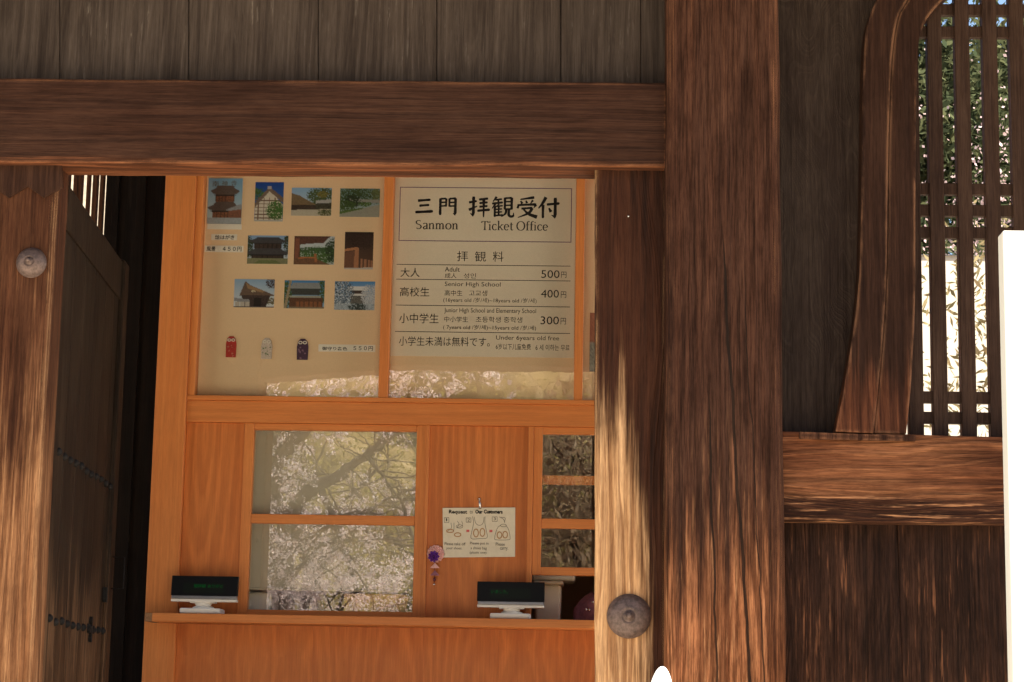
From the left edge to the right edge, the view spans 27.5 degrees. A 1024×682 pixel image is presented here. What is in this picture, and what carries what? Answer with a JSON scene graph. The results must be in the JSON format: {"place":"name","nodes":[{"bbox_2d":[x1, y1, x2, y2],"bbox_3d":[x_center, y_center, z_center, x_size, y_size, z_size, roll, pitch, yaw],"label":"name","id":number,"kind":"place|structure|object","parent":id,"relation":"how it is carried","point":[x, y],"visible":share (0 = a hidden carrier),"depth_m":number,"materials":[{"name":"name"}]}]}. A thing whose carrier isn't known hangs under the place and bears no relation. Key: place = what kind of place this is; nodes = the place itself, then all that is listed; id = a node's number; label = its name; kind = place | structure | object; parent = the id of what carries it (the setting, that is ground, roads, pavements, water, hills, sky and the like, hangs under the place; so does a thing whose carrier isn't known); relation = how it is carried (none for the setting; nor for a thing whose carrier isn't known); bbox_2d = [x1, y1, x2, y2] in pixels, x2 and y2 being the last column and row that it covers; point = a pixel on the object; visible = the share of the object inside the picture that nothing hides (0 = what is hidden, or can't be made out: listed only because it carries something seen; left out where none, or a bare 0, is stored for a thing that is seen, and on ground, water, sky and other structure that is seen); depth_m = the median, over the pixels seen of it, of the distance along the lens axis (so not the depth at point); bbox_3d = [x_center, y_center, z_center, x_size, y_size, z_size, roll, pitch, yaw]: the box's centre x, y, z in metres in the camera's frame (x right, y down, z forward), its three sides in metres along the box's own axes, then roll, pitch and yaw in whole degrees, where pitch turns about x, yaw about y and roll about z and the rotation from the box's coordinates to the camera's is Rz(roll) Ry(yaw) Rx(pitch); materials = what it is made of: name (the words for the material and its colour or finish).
{"place":"outdoors","nodes":[
{"label":"outdoors","id":0,"kind":"place"},
{"bbox_2d":[71,175,106,234],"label":"courtyard wall","id":1,"kind":"structure","parent":0,"point":[84,192],"depth_m":12.44,"materials":[{"name":"beige paint"}]},
{"bbox_2d":[942,0,1023,253],"label":"sky","id":2,"kind":"structure","parent":0,"point":[949,1],"materials":[{"name":"white"}]},
{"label":"gate floor","id":3,"kind":"structure","parent":0,"visible":0},
{"bbox_2d":[69,175,165,681],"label":"dark wall","id":4,"kind":"structure","parent":3,"relation":"on","point":[133,221],"depth_m":7.95,"materials":[{"name":"brown wood"}]},
{"bbox_2d":[142,176,594,681],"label":"ticket office","id":5,"kind":"structure","parent":3,"relation":"on","point":[314,488],"depth_m":7.75,"materials":[{"name":"brown wood"}]},
{"bbox_2d":[171,576,238,613],"bbox_3d":[-1.109,0.921,7.569,0.240,0.136,0.100,1,-10,2],"label":"customer display","id":6,"kind":"object","parent":5,"relation":"on","point":[203,593],"visible":0.98,"depth_m":7.54,"materials":[{"name":"black plastic"}]},
{"bbox_2d":[211,234,236,239],"bbox_3d":[-1.093,-0.394,7.934,0.099,0.023,0.002,1,-10,2],"label":"price label","id":7,"kind":"object","parent":5,"relation":"attached to","point":[223,236],"visible":1,"depth_m":7.93,"materials":[{"name":"white paper"}]},
{"bbox_2d":[205,245,243,251],"bbox_3d":[-1.092,-0.349,7.926,0.148,0.025,0.002,1,-10,2],"label":"price label","id":8,"kind":"object","parent":5,"relation":"attached to","point":[224,248],"visible":1,"depth_m":7.93,"materials":[{"name":"white paper"}]},
{"bbox_2d":[207,178,242,229],"bbox_3d":[-1.091,-0.522,7.954,0.133,0.198,0.006,1,-10,2],"label":"postcard booklet","id":9,"kind":"object","parent":5,"relation":"attached to","point":[224,209],"visible":1,"depth_m":7.95,"materials":[{"name":"multicoloured paper"}]},
{"bbox_2d":[226,336,236,356],"bbox_3d":[-1.056,0.021,7.855,0.040,0.080,0.008,1,-10,2],"label":"charm","id":10,"kind":"object","parent":5,"relation":"hanging from","point":[231,344],"visible":1,"depth_m":7.85,"materials":[{"name":"red fabric"}]},
{"bbox_2d":[234,279,274,307],"bbox_3d":[-0.973,-0.180,7.893,0.153,0.108,0.001,1,-10,2],"label":"postcard","id":11,"kind":"object","parent":5,"relation":"attached to","point":[254,293],"visible":1,"depth_m":7.89,"materials":[{"name":"multicoloured paper"}]},
{"bbox_2d":[248,592,278,609],"bbox_3d":[-0.937,0.998,7.854,0.095,0.100,0.200,1,-10,2],"label":"paper box","id":12,"kind":"object","parent":5,"relation":"on","point":[263,600],"visible":0.45,"depth_m":7.76,"materials":[{"name":"white paper"}]},
{"bbox_2d":[261,338,271,358],"bbox_3d":[-0.921,0.028,7.849,0.042,0.080,0.008,1,-10,2],"label":"charm","id":13,"kind":"object","parent":5,"relation":"hanging from","point":[266,348],"visible":1,"depth_m":7.85,"materials":[{"name":"white fabric"}]},
{"bbox_2d":[247,235,288,263],"bbox_3d":[-0.925,-0.346,7.920,0.154,0.110,0.001,1,-10,2],"label":"postcard","id":14,"kind":"object","parent":5,"relation":"attached to","point":[262,249],"visible":1,"depth_m":7.92,"materials":[{"name":"multicoloured paper"}]},
{"bbox_2d":[254,182,283,221],"bbox_3d":[-0.924,-0.529,7.952,0.109,0.153,0.001,1,-10,2],"label":"postcard","id":15,"kind":"object","parent":5,"relation":"attached to","point":[269,196],"visible":1,"depth_m":7.95,"materials":[{"name":"multicoloured paper"}]},
{"bbox_2d":[297,339,307,359],"bbox_3d":[-0.786,0.031,7.844,0.044,0.080,0.008,1,-10,2],"label":"charm","id":16,"kind":"object","parent":5,"relation":"hanging from","point":[302,349],"visible":1,"depth_m":7.84,"materials":[{"name":"purple fabric"}]},
{"bbox_2d":[284,280,324,308],"bbox_3d":[-0.783,-0.176,7.885,0.152,0.108,0.001,1,-10,2],"label":"postcard","id":17,"kind":"object","parent":5,"relation":"attached to","point":[308,294],"visible":1,"depth_m":7.88,"materials":[{"name":"multicoloured paper"}]},
{"bbox_2d":[291,188,331,215],"bbox_3d":[-0.762,-0.529,7.946,0.153,0.109,0.001,1,-10,2],"label":"postcard","id":18,"kind":"object","parent":5,"relation":"attached to","point":[311,201],"visible":1,"depth_m":7.95,"materials":[{"name":"multicoloured paper"}]},
{"bbox_2d":[294,236,334,264],"bbox_3d":[-0.749,-0.343,7.913,0.153,0.110,0.001,1,-10,2],"label":"postcard","id":19,"kind":"object","parent":5,"relation":"attached to","point":[313,250],"visible":1,"depth_m":7.91,"materials":[{"name":"multicoloured paper"}]},
{"bbox_2d":[237,423,425,616],"bbox_3d":[-0.660,0.660,7.703,0.679,0.711,0.030,1,-10,2],"label":"window","id":20,"kind":"structure","parent":5,"relation":"in","point":[247,518],"depth_m":7.69,"materials":[{"name":"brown wood"}]},
{"bbox_2d":[318,344,374,351],"bbox_3d":[-0.620,0.027,7.843,0.214,0.027,0.002,1,-10,2],"label":"price label","id":21,"kind":"object","parent":5,"relation":"attached to","point":[342,348],"visible":1,"depth_m":7.84,"materials":[{"name":"white paper"}]},
{"bbox_2d":[334,281,374,309],"bbox_3d":[-0.593,-0.171,7.877,0.152,0.109,0.001,1,-10,2],"label":"postcard","id":22,"kind":"object","parent":5,"relation":"attached to","point":[354,295],"visible":1,"depth_m":7.88,"materials":[{"name":"paper"}]},
{"bbox_2d":[344,232,373,269],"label":"postcard","id":23,"kind":"object","parent":5,"relation":"attached to","point":[358,253],"visible":1,"depth_m":7.91,"materials":[{"name":"brown paper"}]},
{"bbox_2d":[339,188,379,216],"bbox_3d":[-0.578,-0.525,7.939,0.152,0.111,0.001,1,-10,2],"label":"postcard","id":24,"kind":"object","parent":5,"relation":"attached to","point":[356,202],"visible":1,"depth_m":7.94,"materials":[{"name":"green paper"}]},
{"bbox_2d":[344,593,412,611],"bbox_3d":[-0.500,1.000,7.817,0.239,0.099,0.220,1,-10,2],"label":"cardboard box","id":25,"kind":"object","parent":5,"relation":"on","point":[379,602],"visible":0.56,"depth_m":7.71,"materials":[{"name":"beige cardboard"}]},
{"bbox_2d":[427,545,443,584],"bbox_3d":[-0.281,0.818,7.628,0.066,0.148,0.037,1,-10,2],"label":"flower pendant","id":26,"kind":"object","parent":5,"relation":"hanging from","point":[435,553],"visible":1,"depth_m":7.63,"materials":[{"name":"pink fabric"}]},
{"bbox_2d":[443,498,514,557],"bbox_3d":[-0.122,0.684,7.663,0.270,0.222,0.017,1,-10,2],"label":"shoe notice","id":27,"kind":"object","parent":5,"relation":"attached to","point":[479,532],"visible":1,"depth_m":7.66,"materials":[{"name":"paper"}]},
{"bbox_2d":[390,177,575,357],"bbox_3d":[-0.107,-0.288,7.879,0.688,0.704,0.004,1,-10,2],"label":"price sign","id":28,"kind":"object","parent":5,"relation":"attached to","point":[483,267],"visible":0.99,"depth_m":7.88,"materials":[{"name":"beige paper"}]},
{"bbox_2d":[477,581,544,618],"bbox_3d":[-0.004,0.935,7.526,0.242,0.133,0.100,1,-10,2],"label":"customer display","id":29,"kind":"object","parent":5,"relation":"on","point":[511,599],"visible":0.99,"depth_m":7.50,"materials":[{"name":"black plastic"}]},
{"bbox_2d":[533,581,563,618],"bbox_3d":[0.137,0.983,7.828,0.112,0.159,0.196,1,-10,2],"label":"storage bin","id":30,"kind":"object","parent":5,"relation":"on","point":[552,601],"visible":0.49,"depth_m":7.74,"materials":[{"name":"beige plastic"}]},
{"bbox_2d":[532,575,575,583],"bbox_3d":[0.156,0.890,7.859,0.164,0.034,0.230,1,-10,2],"label":"plastic tray","id":31,"kind":"object","parent":30,"relation":"on","point":[568,579],"visible":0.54,"depth_m":7.75,"materials":[{"name":"grey plastic"}]},
{"bbox_2d":[532,427,594,575],"bbox_3d":[0.295,0.675,7.685,0.437,0.711,0.067,1,-10,2],"label":"window","id":32,"kind":"structure","parent":5,"relation":"in","point":[539,479],"depth_m":7.67,"materials":[{"name":"brown wood"}]},
{"bbox_2d":[573,591,593,619],"bbox_3d":[0.312,0.997,7.758,0.158,0.139,0.158,-7,-13,39],"label":"cloth bag","id":33,"kind":"object","parent":5,"relation":"on","point":[583,608],"visible":0.47,"depth_m":7.72,"materials":[{"name":"fabric"}]},
{"bbox_2d":[589,313,594,371],"bbox_3d":[0.324,0.005,7.814,0.067,0.223,0.001,1,-10,2],"label":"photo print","id":34,"kind":"object","parent":5,"relation":"attached to","point":[592,350],"visible":0.3,"depth_m":7.81},
{"bbox_2d":[0,0,1023,681],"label":"temple gate","id":35,"kind":"structure","parent":3,"relation":"on","point":[780,494],"depth_m":5.96,"materials":[{"name":"brown wood"}]},
{"bbox_2d":[42,186,128,681],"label":"door","id":36,"kind":"structure","parent":35,"relation":"in","point":[88,419],"depth_m":6.63,"materials":[{"name":"brown wood"}]},
{"bbox_2d":[833,0,945,433],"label":"window frame","id":37,"kind":"structure","parent":35,"relation":"in","point":[874,398],"depth_m":5.90,"materials":[{"name":"brown wood"}]},
{"bbox_2d":[998,231,1023,681],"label":"white board","id":38,"kind":"object","parent":3,"relation":"on","point":[1011,267],"visible":1,"depth_m":4.76,"materials":[{"name":"paint"}]},
{"label":"ground","id":39,"kind":"structure","parent":0,"visible":0},
{"bbox_2d":[651,666,671,681],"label":"oval plate","id":40,"kind":"object","parent":39,"relation":"on","point":[661,674],"visible":1,"depth_m":2.96,"materials":[{"name":"white paint"}]},
{"bbox_2d":[906,255,988,436],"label":"plaster wall","id":41,"kind":"structure","parent":39,"relation":"on","point":[952,346],"depth_m":13.62,"materials":[{"name":"white paint"}]},
{"bbox_2d":[919,42,1010,254],"bbox_3d":[5.127,0.866,17.197,7.016,7.547,7.490,1,-10,2],"label":"blossom tree","id":42,"kind":"object","parent":39,"relation":"on","point":[974,161],"visible":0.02,"depth_m":17.53,"materials":[{"name":"plant"}]},
{"bbox_2d":[922,199,1010,436],"bbox_3d":[3.196,1.254,10.820,3.910,4.524,3.738,1,-10,2],"label":"twiggy shrub","id":43,"kind":"object","parent":39,"relation":"on","point":[979,322],"visible":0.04,"depth_m":10.86,"materials":[{"name":"plant"}]},
{"bbox_2d":[918,0,1023,254],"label":"pine tree","id":44,"kind":"object","parent":39,"relation":"on","point":[948,100],"visible":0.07,"depth_m":19.91,"materials":[{"name":"green plant"}]},
{"bbox_2d":[952,0,1023,252],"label":"pine tree","id":45,"kind":"object","parent":39,"relation":"on","point":[1002,23],"depth_m":21.15,"materials":[{"name":"green plant"}]}
]}

